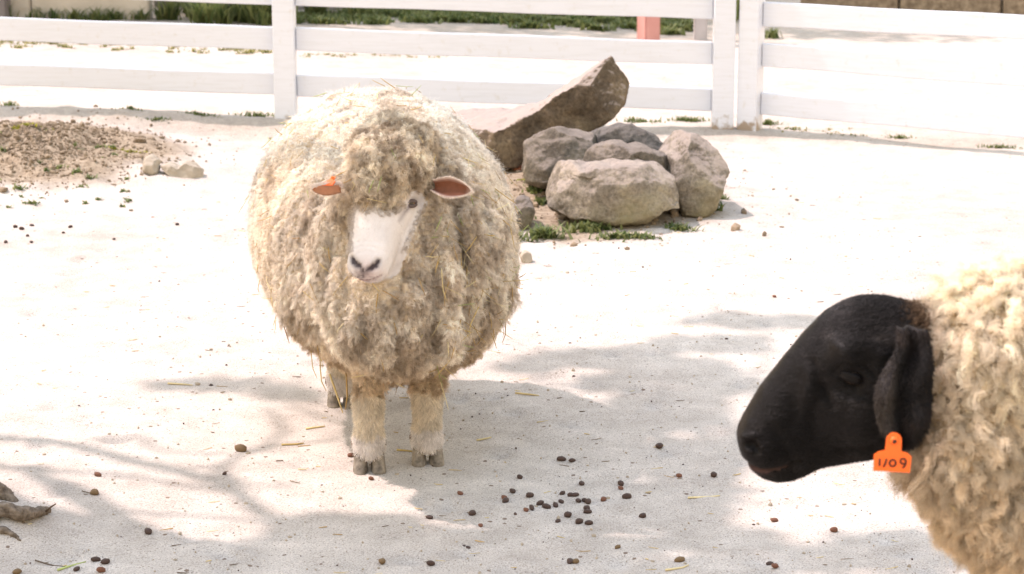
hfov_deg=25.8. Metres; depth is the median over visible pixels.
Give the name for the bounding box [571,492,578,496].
dropping
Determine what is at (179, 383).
straw
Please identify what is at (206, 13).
grass
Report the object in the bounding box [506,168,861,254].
soil clods
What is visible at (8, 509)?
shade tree
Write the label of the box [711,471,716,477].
dropping
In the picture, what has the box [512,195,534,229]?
rock
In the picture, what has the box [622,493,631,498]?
dropping
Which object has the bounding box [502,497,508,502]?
dropping
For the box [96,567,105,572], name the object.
dropping
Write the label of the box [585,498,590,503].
dropping
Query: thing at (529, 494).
dropping
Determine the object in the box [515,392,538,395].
straw
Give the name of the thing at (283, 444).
straw
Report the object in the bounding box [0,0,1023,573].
ground
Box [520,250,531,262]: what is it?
pebble
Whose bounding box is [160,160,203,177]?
flat stone
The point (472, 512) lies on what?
dropping
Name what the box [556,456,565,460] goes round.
dropping
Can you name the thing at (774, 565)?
dropping
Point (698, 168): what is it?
boulder
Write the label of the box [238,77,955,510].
hay bits
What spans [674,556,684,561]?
dropping
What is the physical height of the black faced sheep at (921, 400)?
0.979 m
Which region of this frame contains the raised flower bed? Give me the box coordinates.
[800,0,1023,14]
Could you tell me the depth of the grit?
5.61 m
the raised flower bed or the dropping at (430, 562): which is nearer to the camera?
the dropping at (430, 562)
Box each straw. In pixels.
[35,560,64,566]
[57,561,85,570]
[167,382,192,385]
[281,443,303,445]
[306,426,324,429]
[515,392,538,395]
[665,564,688,570]
[688,495,719,498]
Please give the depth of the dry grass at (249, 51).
12.96 m
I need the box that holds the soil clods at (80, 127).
[0,105,270,214]
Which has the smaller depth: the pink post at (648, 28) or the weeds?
the weeds
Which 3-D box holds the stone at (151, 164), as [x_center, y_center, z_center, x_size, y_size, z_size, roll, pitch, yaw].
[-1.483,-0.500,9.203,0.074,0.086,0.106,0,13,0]
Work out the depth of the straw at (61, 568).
4.86 m
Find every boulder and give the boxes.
[521,126,596,188]
[546,158,678,226]
[591,122,662,149]
[658,129,729,217]
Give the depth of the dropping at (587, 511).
5.20 m
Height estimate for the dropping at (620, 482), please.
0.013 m
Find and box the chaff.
[30,187,920,573]
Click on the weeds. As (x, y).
(77, 170)
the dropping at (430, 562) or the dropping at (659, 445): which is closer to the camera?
the dropping at (430, 562)
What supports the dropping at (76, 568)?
on the ground at (946, 194)
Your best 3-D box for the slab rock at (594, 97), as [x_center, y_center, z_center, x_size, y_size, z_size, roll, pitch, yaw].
[0.091,-0.741,9.512,0.808,0.500,0.383,0,13,0]
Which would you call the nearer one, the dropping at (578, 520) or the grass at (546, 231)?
the dropping at (578, 520)
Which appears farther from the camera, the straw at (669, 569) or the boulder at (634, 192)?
the boulder at (634, 192)
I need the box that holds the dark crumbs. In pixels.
[10,241,926,573]
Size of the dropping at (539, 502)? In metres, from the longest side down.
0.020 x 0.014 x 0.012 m
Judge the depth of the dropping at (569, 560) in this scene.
4.87 m
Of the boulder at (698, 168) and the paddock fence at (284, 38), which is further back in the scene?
the paddock fence at (284, 38)
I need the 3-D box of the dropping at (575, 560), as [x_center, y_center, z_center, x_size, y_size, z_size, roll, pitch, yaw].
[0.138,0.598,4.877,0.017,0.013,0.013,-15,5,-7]
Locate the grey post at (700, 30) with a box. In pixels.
[693,19,706,39]
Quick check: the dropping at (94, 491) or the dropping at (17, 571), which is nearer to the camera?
the dropping at (17, 571)
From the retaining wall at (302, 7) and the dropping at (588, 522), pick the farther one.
the retaining wall at (302, 7)
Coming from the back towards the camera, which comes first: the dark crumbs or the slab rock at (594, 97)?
the slab rock at (594, 97)
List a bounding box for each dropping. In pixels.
[12,568,21,573]
[73,566,79,571]
[90,488,98,494]
[91,556,100,561]
[94,472,100,476]
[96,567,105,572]
[100,558,109,563]
[144,528,151,534]
[235,444,246,451]
[378,558,385,563]
[426,560,434,565]
[469,510,475,515]
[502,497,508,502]
[526,492,533,497]
[536,500,543,505]
[542,503,550,508]
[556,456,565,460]
[564,511,571,517]
[567,558,572,563]
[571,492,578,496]
[573,558,578,563]
[575,518,582,523]
[583,509,591,513]
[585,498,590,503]
[585,520,592,524]
[618,480,623,485]
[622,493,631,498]
[639,513,645,517]
[655,443,662,448]
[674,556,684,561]
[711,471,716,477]
[771,563,778,567]
[830,527,837,531]
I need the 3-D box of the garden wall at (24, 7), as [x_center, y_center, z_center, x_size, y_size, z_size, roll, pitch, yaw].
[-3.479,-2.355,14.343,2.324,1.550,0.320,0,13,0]
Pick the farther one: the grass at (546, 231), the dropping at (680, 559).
the grass at (546, 231)
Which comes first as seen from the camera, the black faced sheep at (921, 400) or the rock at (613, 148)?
the black faced sheep at (921, 400)
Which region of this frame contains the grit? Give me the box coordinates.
[3,142,941,573]
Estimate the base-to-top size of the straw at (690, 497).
0.007 m
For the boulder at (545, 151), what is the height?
0.311 m
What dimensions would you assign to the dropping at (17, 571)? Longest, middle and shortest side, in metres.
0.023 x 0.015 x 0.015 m
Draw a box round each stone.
[142,154,160,175]
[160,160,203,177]
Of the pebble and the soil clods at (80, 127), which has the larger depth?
the soil clods at (80, 127)
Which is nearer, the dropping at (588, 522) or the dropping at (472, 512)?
the dropping at (588, 522)
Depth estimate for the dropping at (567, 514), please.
5.17 m
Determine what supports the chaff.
on the ground at (946, 194)
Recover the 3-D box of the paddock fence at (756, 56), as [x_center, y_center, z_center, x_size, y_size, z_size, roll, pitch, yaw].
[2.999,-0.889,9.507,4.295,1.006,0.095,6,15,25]
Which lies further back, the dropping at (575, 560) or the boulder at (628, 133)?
the boulder at (628, 133)
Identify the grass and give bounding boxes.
[0,40,852,133]
[1,99,1022,148]
[7,0,782,38]
[511,180,729,241]
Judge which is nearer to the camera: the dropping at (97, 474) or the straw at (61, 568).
the straw at (61, 568)
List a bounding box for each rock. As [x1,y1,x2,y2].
[452,56,629,168]
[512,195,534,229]
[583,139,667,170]
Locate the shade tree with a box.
[0,482,50,540]
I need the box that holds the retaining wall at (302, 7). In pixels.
[154,0,366,9]
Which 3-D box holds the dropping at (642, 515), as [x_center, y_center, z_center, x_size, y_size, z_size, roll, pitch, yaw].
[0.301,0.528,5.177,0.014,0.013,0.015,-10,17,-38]
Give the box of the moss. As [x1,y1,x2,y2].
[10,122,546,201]
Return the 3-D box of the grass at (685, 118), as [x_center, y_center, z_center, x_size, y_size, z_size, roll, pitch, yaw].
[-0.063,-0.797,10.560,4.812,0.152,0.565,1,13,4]
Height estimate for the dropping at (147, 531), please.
0.015 m
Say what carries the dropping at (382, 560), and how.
on the ground at (946, 194)
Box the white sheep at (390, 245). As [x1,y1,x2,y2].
[241,82,526,474]
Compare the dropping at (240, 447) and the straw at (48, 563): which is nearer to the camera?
the straw at (48, 563)
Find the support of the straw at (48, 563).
on the ground at (946, 194)
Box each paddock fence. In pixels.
[0,0,735,129]
[737,0,1023,137]
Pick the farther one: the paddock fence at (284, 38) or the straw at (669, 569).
the paddock fence at (284, 38)
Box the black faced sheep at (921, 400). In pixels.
[736,249,1023,573]
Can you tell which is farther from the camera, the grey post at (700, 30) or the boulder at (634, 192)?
the grey post at (700, 30)
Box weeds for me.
[0,131,131,207]
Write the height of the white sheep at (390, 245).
0.920 m
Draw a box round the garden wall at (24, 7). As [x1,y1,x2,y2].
[0,0,152,19]
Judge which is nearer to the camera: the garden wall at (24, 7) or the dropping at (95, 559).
the dropping at (95, 559)
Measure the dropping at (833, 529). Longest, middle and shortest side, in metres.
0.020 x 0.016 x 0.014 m
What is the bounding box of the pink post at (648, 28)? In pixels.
[637,17,659,39]
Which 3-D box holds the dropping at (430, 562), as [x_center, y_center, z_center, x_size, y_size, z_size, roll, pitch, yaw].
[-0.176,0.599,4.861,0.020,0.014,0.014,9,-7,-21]
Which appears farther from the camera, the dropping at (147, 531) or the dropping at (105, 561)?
the dropping at (147, 531)

